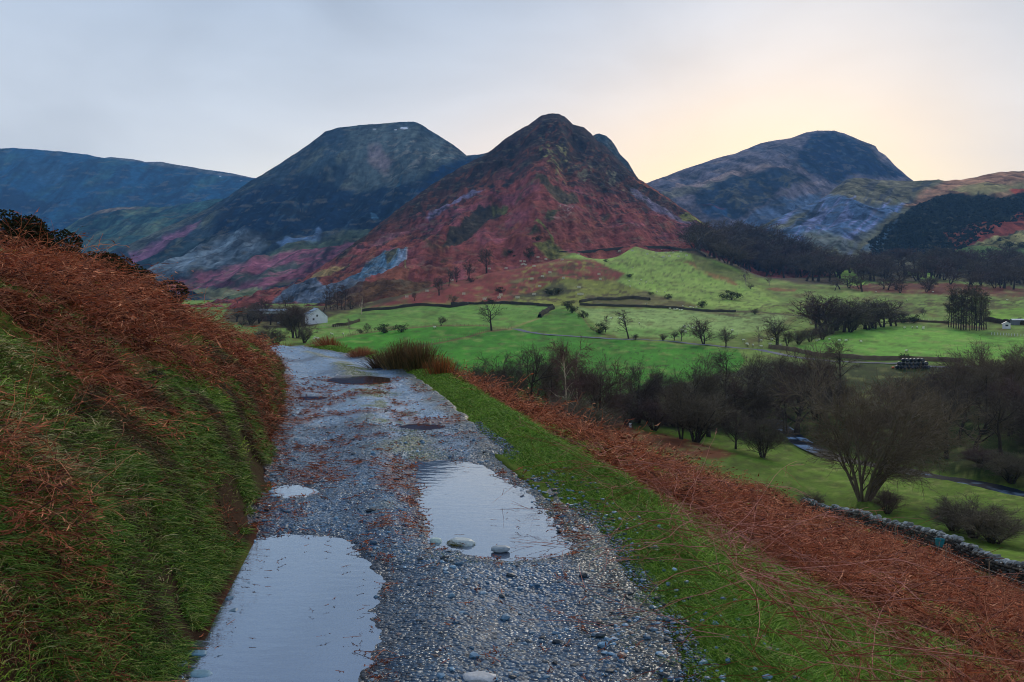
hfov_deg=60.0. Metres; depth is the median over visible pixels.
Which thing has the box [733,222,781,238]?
broadleaf tree
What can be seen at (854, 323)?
bare shrub
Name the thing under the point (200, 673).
slate
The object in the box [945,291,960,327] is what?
tall tree
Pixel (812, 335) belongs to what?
bare shrub
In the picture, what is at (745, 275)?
pale tree
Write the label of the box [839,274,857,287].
broadleaf tree
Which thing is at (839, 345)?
slender tree
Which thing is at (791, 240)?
broadleaf tree
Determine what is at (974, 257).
broadleaf tree
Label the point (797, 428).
broadleaf tree
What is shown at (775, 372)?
broadleaf tree
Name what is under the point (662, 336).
bare shrub
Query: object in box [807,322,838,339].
bare shrub
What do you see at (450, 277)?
broadleaf tree
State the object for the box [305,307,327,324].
white farmhouse
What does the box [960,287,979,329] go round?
tall tree
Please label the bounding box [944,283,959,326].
tall tree
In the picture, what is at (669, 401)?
broadleaf tree
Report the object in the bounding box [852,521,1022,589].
wire fence
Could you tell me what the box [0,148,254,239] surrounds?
hill
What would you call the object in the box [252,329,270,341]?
bare shrub
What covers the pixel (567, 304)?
evergreen shrub
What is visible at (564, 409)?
bare shrub
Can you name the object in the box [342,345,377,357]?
dead fern clump
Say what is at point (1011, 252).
broadleaf tree
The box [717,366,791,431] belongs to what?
broadleaf tree
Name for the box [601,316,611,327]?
pale tree
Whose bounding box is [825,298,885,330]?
broadleaf tree
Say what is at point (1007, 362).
broadleaf tree
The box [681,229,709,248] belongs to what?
broadleaf tree
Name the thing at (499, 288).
gorse bush
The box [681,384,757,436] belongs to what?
broadleaf tree
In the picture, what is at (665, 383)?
broadleaf tree
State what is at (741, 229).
broadleaf tree
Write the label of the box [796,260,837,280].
broadleaf tree
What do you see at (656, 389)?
slender tree
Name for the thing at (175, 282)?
gorse bush
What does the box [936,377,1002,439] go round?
broadleaf tree
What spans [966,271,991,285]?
broadleaf tree
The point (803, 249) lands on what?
broadleaf tree
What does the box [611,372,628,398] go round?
slender tree
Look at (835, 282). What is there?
broadleaf tree
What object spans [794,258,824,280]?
broadleaf tree
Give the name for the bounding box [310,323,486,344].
field fence
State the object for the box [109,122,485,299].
hill
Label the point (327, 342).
dead fern clump
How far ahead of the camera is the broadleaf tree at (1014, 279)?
811.51 m
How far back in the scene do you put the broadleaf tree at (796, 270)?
1051.73 m
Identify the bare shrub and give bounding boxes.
[237,308,267,324]
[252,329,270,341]
[264,325,291,344]
[268,308,285,324]
[292,326,320,342]
[343,299,360,308]
[453,358,509,392]
[464,350,533,400]
[522,392,622,430]
[544,397,588,421]
[587,409,626,427]
[610,387,647,427]
[630,415,649,422]
[631,398,673,430]
[648,387,742,442]
[659,333,668,339]
[729,408,798,459]
[792,329,811,344]
[796,491,827,502]
[802,327,823,341]
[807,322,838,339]
[810,310,849,333]
[837,313,877,331]
[856,312,886,329]
[866,487,909,514]
[915,490,1023,539]
[921,496,995,530]
[949,444,1001,466]
[949,502,1023,544]
[969,447,1023,483]
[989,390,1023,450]
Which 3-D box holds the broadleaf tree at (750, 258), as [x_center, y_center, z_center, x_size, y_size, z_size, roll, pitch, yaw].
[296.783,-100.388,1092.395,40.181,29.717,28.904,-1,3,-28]
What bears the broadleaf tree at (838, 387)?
on the ground at (692, 279)
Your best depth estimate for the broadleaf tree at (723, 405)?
175.55 m
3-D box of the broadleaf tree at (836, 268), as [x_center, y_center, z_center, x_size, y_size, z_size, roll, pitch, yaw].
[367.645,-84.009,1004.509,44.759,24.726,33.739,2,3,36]
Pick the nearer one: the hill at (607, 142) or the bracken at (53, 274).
the bracken at (53, 274)
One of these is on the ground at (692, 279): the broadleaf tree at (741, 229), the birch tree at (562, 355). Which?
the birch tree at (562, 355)
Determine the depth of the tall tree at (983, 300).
461.23 m
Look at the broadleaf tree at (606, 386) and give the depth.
152.19 m
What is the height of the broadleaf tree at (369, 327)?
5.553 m
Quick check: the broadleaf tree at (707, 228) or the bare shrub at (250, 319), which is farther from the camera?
the broadleaf tree at (707, 228)
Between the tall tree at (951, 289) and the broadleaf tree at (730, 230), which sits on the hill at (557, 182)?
the broadleaf tree at (730, 230)
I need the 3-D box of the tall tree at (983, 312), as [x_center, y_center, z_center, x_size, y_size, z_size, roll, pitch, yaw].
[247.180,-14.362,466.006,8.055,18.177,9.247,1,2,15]
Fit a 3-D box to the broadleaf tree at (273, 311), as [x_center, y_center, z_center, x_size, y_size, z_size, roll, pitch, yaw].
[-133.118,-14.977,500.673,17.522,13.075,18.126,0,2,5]
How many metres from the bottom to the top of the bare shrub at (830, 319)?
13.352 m
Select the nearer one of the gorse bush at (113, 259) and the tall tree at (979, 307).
the gorse bush at (113, 259)
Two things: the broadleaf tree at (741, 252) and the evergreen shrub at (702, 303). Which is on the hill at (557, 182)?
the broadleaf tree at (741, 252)
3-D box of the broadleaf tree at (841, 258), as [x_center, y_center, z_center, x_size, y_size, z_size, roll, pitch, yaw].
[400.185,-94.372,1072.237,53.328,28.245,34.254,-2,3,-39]
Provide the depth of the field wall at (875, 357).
307.60 m
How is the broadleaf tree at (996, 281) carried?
on the ground at (692, 279)
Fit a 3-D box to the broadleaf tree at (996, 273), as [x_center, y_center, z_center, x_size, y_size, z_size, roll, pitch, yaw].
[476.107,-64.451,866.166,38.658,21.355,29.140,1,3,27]
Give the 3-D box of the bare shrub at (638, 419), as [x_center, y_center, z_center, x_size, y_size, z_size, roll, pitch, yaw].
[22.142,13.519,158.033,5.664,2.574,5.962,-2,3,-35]
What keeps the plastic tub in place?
on the ground at (692, 279)
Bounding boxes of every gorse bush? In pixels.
[0,209,82,257]
[22,214,72,251]
[86,251,151,287]
[93,255,132,287]
[97,252,139,285]
[128,265,189,303]
[494,287,505,292]
[546,290,557,294]
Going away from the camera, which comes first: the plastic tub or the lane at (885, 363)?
the plastic tub
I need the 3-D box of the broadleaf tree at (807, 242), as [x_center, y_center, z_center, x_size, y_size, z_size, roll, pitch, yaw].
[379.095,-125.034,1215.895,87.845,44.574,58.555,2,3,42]
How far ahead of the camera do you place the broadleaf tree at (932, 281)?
797.74 m
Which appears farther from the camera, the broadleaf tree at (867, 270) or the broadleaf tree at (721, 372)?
the broadleaf tree at (867, 270)
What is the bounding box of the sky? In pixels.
[0,0,1023,182]
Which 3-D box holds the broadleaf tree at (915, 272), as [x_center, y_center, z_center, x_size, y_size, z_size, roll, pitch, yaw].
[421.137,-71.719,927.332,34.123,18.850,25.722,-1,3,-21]
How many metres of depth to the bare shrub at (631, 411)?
149.94 m
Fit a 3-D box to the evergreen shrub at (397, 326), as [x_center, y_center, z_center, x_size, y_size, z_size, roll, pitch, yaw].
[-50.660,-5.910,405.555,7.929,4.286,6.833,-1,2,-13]
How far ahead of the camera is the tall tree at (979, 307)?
464.00 m
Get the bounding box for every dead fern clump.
[301,335,346,347]
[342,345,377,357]
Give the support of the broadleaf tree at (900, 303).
on the ground at (692, 279)
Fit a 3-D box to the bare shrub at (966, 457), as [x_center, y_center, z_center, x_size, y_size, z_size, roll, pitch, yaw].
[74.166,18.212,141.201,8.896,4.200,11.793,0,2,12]
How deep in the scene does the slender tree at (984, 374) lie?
168.16 m
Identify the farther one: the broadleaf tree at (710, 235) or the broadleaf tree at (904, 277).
the broadleaf tree at (710, 235)
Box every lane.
[515,329,809,358]
[826,360,972,367]
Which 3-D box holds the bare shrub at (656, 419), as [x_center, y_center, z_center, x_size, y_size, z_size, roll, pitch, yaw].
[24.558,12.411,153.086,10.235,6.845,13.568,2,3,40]
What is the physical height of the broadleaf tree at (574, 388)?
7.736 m
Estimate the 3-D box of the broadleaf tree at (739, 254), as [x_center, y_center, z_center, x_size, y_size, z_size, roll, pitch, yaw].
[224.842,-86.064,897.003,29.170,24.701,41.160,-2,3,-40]
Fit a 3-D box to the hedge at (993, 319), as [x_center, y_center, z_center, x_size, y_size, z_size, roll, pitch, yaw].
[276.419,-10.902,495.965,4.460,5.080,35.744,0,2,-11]
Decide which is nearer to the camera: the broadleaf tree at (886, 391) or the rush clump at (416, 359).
the rush clump at (416, 359)
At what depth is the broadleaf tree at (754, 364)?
188.95 m
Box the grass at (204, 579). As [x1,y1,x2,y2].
[0,247,1023,681]
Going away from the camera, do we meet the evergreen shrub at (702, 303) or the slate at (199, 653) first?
the slate at (199, 653)
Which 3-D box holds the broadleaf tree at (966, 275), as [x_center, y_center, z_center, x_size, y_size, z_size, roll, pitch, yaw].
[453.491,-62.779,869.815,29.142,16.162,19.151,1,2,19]
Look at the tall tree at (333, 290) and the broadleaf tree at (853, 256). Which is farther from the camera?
the broadleaf tree at (853, 256)
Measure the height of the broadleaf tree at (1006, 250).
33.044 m
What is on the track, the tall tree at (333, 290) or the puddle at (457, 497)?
the puddle at (457, 497)
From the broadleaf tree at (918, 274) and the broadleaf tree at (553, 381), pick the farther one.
the broadleaf tree at (918, 274)
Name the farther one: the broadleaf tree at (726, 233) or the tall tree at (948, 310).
the broadleaf tree at (726, 233)
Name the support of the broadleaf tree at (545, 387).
on the ground at (692, 279)
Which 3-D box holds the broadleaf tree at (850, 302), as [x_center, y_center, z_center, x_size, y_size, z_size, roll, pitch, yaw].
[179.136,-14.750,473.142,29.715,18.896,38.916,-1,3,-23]
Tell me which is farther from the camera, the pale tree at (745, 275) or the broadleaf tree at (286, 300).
the pale tree at (745, 275)
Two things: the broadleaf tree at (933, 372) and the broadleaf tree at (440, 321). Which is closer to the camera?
the broadleaf tree at (933, 372)
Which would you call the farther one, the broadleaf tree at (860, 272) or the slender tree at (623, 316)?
the broadleaf tree at (860, 272)
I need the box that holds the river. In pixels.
[764,419,1023,496]
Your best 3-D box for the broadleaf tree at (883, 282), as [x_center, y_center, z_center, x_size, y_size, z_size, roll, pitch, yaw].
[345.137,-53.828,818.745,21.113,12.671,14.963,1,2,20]
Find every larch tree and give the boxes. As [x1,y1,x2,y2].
[323,287,336,309]
[334,285,340,307]
[335,285,350,309]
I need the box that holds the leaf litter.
[176,375,643,681]
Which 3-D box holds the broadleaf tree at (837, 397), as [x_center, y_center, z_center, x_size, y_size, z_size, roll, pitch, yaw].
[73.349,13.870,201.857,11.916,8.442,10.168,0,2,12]
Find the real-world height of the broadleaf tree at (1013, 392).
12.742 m
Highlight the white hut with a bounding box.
[1001,321,1010,328]
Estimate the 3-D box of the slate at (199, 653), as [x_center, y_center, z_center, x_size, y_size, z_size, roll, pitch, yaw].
[-1.468,1.454,4.118,0.095,0.024,0.060,0,2,-11]
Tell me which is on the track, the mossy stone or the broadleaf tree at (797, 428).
the mossy stone
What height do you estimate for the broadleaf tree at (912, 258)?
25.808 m
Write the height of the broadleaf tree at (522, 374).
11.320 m
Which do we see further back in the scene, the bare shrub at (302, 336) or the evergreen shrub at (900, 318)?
the evergreen shrub at (900, 318)
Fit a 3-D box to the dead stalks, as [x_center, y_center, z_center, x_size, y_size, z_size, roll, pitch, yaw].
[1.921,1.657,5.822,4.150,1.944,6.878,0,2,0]
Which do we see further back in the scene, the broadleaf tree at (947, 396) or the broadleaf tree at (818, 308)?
the broadleaf tree at (818, 308)
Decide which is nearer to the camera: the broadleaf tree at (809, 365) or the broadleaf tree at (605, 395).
the broadleaf tree at (605, 395)
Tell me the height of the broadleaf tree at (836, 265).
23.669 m
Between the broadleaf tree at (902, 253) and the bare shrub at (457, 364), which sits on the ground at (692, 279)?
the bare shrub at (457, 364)
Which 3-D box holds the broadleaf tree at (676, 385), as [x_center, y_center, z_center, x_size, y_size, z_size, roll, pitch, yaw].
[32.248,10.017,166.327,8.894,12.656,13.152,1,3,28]
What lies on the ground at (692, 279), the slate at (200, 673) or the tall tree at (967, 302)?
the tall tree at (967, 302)
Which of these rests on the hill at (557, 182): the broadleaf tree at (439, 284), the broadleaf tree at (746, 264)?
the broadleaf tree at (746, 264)
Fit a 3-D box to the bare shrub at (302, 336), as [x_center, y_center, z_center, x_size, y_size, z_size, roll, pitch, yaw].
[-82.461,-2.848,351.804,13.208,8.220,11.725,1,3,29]
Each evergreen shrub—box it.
[374,323,392,332]
[393,324,407,331]
[523,248,534,257]
[560,300,574,306]
[566,304,578,312]
[577,310,588,317]
[590,323,609,332]
[696,301,707,307]
[718,290,742,299]
[898,313,917,322]
[907,315,919,322]
[1002,241,1015,247]
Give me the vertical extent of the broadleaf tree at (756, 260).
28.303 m
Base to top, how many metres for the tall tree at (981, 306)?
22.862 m
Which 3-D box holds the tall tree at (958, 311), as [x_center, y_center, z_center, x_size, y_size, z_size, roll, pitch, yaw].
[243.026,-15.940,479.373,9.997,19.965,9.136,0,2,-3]
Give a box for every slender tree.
[611,310,638,338]
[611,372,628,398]
[640,373,664,408]
[675,325,687,340]
[706,346,748,397]
[720,372,748,421]
[758,353,807,419]
[820,337,867,407]
[960,366,1004,428]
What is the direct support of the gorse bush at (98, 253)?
on the ground at (692, 279)
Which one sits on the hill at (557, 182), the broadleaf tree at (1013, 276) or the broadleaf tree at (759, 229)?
the broadleaf tree at (759, 229)
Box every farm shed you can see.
[249,309,286,316]
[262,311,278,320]
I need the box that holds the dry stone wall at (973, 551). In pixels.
[800,497,1023,587]
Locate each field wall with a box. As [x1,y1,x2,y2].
[362,301,552,311]
[559,246,705,256]
[579,295,650,302]
[579,303,735,311]
[768,345,963,361]
[891,319,947,323]
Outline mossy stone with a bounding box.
[442,537,475,546]
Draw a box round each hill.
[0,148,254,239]
[55,198,224,257]
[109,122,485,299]
[179,113,836,308]
[593,134,637,177]
[646,130,912,232]
[754,171,1023,272]
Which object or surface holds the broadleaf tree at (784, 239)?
on the hill at (557, 182)
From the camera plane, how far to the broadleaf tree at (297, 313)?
385.07 m
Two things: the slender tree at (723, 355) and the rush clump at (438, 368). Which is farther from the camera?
the slender tree at (723, 355)
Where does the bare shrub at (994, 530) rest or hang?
on the ground at (692, 279)
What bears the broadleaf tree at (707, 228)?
on the hill at (557, 182)
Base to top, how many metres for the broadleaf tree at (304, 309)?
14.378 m
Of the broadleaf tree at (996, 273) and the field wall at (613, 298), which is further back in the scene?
the broadleaf tree at (996, 273)
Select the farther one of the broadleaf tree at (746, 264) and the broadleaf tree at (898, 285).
the broadleaf tree at (746, 264)
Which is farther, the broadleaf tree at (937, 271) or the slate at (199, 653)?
the broadleaf tree at (937, 271)
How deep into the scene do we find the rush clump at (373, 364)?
19.14 m
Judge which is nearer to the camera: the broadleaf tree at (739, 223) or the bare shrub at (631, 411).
the bare shrub at (631, 411)
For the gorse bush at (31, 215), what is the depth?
14.34 m
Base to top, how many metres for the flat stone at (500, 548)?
0.038 m
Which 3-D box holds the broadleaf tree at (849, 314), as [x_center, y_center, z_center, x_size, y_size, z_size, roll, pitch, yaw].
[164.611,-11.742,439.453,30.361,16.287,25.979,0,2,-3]
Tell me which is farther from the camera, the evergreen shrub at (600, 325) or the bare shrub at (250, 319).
the bare shrub at (250, 319)
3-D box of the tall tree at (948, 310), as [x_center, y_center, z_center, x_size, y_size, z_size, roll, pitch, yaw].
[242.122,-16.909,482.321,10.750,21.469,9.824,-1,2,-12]
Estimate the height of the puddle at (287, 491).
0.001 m
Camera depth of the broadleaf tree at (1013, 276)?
819.04 m
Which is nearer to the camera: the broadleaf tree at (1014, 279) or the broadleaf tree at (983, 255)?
the broadleaf tree at (1014, 279)
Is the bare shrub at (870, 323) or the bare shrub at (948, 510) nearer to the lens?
the bare shrub at (948, 510)
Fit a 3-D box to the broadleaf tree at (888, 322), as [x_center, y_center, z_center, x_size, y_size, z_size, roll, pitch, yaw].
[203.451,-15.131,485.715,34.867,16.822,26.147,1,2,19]
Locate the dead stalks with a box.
[492,414,1023,681]
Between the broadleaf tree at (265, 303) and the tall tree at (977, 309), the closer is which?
the tall tree at (977, 309)
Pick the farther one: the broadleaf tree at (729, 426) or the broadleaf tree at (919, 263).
the broadleaf tree at (919, 263)
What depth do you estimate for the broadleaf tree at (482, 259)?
871.58 m
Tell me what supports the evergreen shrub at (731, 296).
on the ground at (692, 279)
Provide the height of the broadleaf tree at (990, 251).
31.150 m
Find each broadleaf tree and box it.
[227,309,244,321]
[244,303,261,310]
[250,304,270,323]
[252,297,272,308]
[262,304,289,324]
[271,305,307,337]
[273,300,323,337]
[274,303,315,324]
[277,295,294,308]
[318,298,330,311]
[363,324,372,332]
[432,277,445,295]
[437,315,446,325]
[446,267,454,282]
[448,294,457,301]
[452,266,460,281]
[463,259,476,277]
[474,295,506,330]
[477,246,494,272]
[499,352,531,395]
[504,341,572,398]
[519,337,575,407]
[535,373,571,396]
[541,377,574,403]
[563,373,595,405]
[568,350,635,427]
[590,365,620,414]
[617,354,669,422]
[633,366,680,409]
[653,377,707,438]
[659,366,696,423]
[666,350,725,425]
[669,331,679,340]
[672,226,706,247]
[675,226,697,240]
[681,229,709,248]
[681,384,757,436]
[683,221,716,242]
[685,354,752,429]
[686,317,720,343]
[687,219,727,233]
[687,221,712,236]
[689,230,726,250]
[693,227,726,250]
[695,367,765,426]
[696,235,727,257]
[702,242,722,260]
[703,230,733,255]
[710,225,736,239]
[710,237,738,262]
[714,404,754,448]
[715,219,758,232]
[715,326,737,346]
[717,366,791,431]
[718,223,748,234]
[721,241,764,264]
[721,245,754,267]
[725,224,754,235]
[726,242,754,264]
[728,347,784,419]
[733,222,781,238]
[735,250,758,268]
[738,222,767,232]
[742,248,761,271]
[742,357,792,420]
[743,226,786,240]
[744,225,770,235]
[745,348,849,434]
[749,251,762,269]
[752,230,793,239]
[752,315,804,344]
[761,229,795,240]
[768,234,812,249]
[771,234,804,250]
[772,242,831,256]
[777,341,851,418]
[779,332,800,345]
[782,261,811,277]
[783,290,864,331]
[787,241,834,252]
[787,251,821,276]
[793,233,818,254]
[793,242,821,257]
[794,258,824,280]
[795,295,856,327]
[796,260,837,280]
[810,258,836,280]
[812,244,847,257]
[814,256,855,278]
[814,373,858,414]
[819,384,854,417]
[825,257,851,276]
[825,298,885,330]
[825,301,872,331]
[827,259,843,280]
[827,278,843,288]
[828,254,853,273]
[831,296,881,329]
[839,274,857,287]
[842,253,866,269]
[845,278,870,291]
[849,263,871,278]
[851,274,867,288]
[851,295,901,328]
[853,265,883,280]
[856,296,901,328]
[861,248,897,256]
[862,298,913,326]
[870,375,905,417]
[871,399,918,439]
[875,265,893,278]
[876,276,892,288]
[876,298,907,325]
[881,274,907,289]
[881,277,901,289]
[884,306,906,325]
[887,247,916,265]
[889,281,908,292]
[890,248,912,264]
[896,257,917,269]
[896,376,934,397]
[898,264,929,280]
[899,253,919,271]
[901,369,986,458]
[905,268,924,281]
[906,256,940,277]
[918,362,947,397]
[920,258,936,277]
[920,281,937,291]
[923,275,939,289]
[923,350,996,412]
[926,257,959,278]
[926,262,960,279]
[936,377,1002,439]
[938,384,1023,450]
[940,267,965,283]
[951,247,978,256]
[959,249,983,263]
[959,250,995,260]
[960,270,988,284]
[961,272,984,285]
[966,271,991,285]
[967,248,1005,261]
[971,388,1023,455]
[977,246,1008,257]
[977,265,1019,284]
[977,273,1005,287]
[977,373,1023,435]
[984,247,1019,256]
[985,273,1004,287]
[992,248,1023,262]
[992,269,1020,288]
[993,341,1023,398]
[998,270,1023,289]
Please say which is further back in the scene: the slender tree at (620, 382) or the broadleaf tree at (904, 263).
the broadleaf tree at (904, 263)
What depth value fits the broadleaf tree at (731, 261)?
897.49 m
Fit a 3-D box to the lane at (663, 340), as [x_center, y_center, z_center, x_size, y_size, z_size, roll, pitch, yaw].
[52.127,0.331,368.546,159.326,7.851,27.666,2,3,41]
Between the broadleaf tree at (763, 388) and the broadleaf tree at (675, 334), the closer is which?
the broadleaf tree at (763, 388)
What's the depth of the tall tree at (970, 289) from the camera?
470.31 m
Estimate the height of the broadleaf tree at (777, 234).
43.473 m
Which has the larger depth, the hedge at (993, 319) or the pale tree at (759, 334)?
the hedge at (993, 319)
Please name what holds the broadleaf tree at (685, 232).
on the hill at (557, 182)
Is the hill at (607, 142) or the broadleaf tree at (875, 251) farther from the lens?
the hill at (607, 142)
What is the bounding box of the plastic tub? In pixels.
[935,536,944,546]
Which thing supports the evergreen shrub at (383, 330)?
on the ground at (692, 279)
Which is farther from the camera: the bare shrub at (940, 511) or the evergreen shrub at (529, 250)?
the evergreen shrub at (529, 250)
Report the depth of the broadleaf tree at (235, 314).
519.83 m
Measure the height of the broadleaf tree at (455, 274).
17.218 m
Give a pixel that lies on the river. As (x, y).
(971, 482)
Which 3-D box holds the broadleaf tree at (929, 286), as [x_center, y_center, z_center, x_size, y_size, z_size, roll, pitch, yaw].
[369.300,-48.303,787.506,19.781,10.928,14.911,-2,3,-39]
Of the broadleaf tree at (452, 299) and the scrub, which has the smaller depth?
the broadleaf tree at (452, 299)
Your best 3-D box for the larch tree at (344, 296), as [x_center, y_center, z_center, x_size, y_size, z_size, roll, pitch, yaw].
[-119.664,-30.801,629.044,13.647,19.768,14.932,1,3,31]
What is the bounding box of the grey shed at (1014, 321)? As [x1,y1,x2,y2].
[1010,319,1023,324]
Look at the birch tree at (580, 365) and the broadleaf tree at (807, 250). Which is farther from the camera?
the broadleaf tree at (807, 250)
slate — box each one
[185,650,206,656]
[190,669,212,677]
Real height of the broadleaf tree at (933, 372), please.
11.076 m
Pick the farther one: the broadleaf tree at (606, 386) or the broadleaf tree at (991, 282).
the broadleaf tree at (991, 282)
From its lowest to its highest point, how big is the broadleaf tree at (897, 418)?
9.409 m
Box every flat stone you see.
[463,671,495,681]
[491,545,509,552]
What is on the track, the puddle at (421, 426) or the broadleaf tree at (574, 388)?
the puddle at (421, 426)
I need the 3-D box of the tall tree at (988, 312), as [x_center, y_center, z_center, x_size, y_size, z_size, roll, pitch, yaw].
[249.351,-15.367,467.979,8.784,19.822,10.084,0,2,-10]
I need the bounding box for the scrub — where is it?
[868,193,1023,261]
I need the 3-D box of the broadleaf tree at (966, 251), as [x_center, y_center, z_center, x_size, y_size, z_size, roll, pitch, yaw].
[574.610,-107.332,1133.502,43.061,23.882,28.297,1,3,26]
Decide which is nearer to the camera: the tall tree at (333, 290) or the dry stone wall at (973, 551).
the dry stone wall at (973, 551)
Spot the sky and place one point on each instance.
(239, 87)
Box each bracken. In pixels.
[0,207,304,681]
[429,355,1023,681]
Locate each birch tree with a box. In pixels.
[355,293,367,313]
[540,338,584,412]
[552,337,604,406]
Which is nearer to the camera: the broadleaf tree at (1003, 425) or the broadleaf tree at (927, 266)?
the broadleaf tree at (1003, 425)
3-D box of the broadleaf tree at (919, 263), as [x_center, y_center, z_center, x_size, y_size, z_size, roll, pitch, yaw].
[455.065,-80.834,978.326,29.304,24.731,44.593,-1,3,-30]
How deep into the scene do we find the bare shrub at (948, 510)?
72.80 m
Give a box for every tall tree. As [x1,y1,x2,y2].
[322,284,333,308]
[329,286,337,307]
[335,286,348,309]
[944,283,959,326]
[944,296,959,326]
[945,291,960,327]
[946,291,958,327]
[951,294,969,329]
[952,285,975,329]
[952,286,970,329]
[952,295,965,328]
[957,296,978,330]
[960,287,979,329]
[962,283,987,330]
[968,288,987,329]
[971,291,991,330]
[974,297,990,329]
[975,290,989,329]
[978,295,991,328]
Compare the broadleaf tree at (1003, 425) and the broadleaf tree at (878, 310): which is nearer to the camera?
the broadleaf tree at (1003, 425)
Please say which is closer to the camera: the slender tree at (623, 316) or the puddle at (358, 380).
the puddle at (358, 380)
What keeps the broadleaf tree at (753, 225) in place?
on the hill at (557, 182)
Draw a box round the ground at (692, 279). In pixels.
[0,247,1023,681]
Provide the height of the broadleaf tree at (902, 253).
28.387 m
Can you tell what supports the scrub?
on the hill at (852, 216)
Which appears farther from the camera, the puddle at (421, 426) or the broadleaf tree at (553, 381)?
the broadleaf tree at (553, 381)
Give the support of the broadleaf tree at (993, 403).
on the ground at (692, 279)
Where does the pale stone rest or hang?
in the puddle at (457, 497)
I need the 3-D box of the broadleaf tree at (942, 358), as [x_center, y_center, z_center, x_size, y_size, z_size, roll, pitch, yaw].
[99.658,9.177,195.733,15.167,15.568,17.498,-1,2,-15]
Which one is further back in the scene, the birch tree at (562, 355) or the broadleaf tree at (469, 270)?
the broadleaf tree at (469, 270)
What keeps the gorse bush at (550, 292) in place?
on the ground at (692, 279)
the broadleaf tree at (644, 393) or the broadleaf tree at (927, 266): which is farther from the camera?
the broadleaf tree at (927, 266)
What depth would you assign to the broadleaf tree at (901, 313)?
498.06 m
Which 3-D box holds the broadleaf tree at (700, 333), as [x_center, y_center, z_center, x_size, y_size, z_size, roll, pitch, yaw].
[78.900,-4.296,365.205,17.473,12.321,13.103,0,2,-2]
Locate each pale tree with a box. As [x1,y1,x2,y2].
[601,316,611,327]
[739,268,750,285]
[754,326,765,342]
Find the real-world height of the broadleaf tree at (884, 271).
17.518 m
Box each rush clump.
[357,349,388,368]
[371,337,432,369]
[391,341,446,371]
[422,354,463,376]
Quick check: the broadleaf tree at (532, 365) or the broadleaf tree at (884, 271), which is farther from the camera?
the broadleaf tree at (884, 271)
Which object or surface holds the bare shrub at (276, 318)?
on the ground at (692, 279)
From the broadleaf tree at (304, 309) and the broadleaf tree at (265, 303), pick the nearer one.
the broadleaf tree at (304, 309)
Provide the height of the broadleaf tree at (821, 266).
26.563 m
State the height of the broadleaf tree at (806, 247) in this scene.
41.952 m
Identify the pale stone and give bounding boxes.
[430,537,441,542]
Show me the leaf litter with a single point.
(384, 484)
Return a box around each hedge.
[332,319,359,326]
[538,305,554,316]
[984,317,1023,324]
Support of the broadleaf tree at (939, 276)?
on the ground at (692, 279)
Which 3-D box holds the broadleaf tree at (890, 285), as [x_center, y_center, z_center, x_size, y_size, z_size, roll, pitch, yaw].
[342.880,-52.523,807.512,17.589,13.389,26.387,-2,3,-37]
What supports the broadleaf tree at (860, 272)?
on the ground at (692, 279)
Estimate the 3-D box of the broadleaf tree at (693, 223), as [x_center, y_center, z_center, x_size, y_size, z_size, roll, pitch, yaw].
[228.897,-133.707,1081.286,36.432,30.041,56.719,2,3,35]
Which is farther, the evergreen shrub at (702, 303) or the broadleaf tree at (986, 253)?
the broadleaf tree at (986, 253)
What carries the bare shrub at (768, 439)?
on the ground at (692, 279)
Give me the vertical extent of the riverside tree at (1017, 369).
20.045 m
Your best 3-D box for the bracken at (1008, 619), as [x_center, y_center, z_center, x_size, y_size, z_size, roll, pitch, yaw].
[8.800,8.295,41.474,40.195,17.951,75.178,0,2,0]
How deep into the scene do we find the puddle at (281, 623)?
4.60 m
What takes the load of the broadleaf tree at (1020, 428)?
on the ground at (692, 279)
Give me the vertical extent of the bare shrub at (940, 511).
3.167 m
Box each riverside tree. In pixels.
[767,337,994,501]
[928,335,1023,416]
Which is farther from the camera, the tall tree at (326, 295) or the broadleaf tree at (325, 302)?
the tall tree at (326, 295)
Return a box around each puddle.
[188,534,385,681]
[270,484,318,497]
[299,396,327,399]
[326,376,390,384]
[398,424,444,429]
[411,460,575,560]
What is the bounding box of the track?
[170,345,685,681]
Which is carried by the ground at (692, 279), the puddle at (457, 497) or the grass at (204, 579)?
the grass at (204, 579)
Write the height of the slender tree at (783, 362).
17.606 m
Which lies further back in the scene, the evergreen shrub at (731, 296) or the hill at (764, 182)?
the hill at (764, 182)
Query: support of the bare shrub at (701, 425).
on the ground at (692, 279)
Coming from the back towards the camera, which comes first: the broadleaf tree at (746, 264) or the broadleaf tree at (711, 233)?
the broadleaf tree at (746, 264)
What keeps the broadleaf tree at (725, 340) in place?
on the ground at (692, 279)
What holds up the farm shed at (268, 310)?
on the ground at (692, 279)
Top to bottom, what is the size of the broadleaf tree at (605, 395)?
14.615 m
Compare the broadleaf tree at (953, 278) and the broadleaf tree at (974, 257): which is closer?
the broadleaf tree at (953, 278)
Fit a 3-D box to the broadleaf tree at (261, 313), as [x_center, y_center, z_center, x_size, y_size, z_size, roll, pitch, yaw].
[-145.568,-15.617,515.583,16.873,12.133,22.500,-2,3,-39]
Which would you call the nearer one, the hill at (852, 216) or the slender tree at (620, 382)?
the slender tree at (620, 382)
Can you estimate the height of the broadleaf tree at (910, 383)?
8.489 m
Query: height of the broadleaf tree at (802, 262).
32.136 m
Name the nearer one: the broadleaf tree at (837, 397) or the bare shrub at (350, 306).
the broadleaf tree at (837, 397)
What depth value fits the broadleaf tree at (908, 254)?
1164.17 m

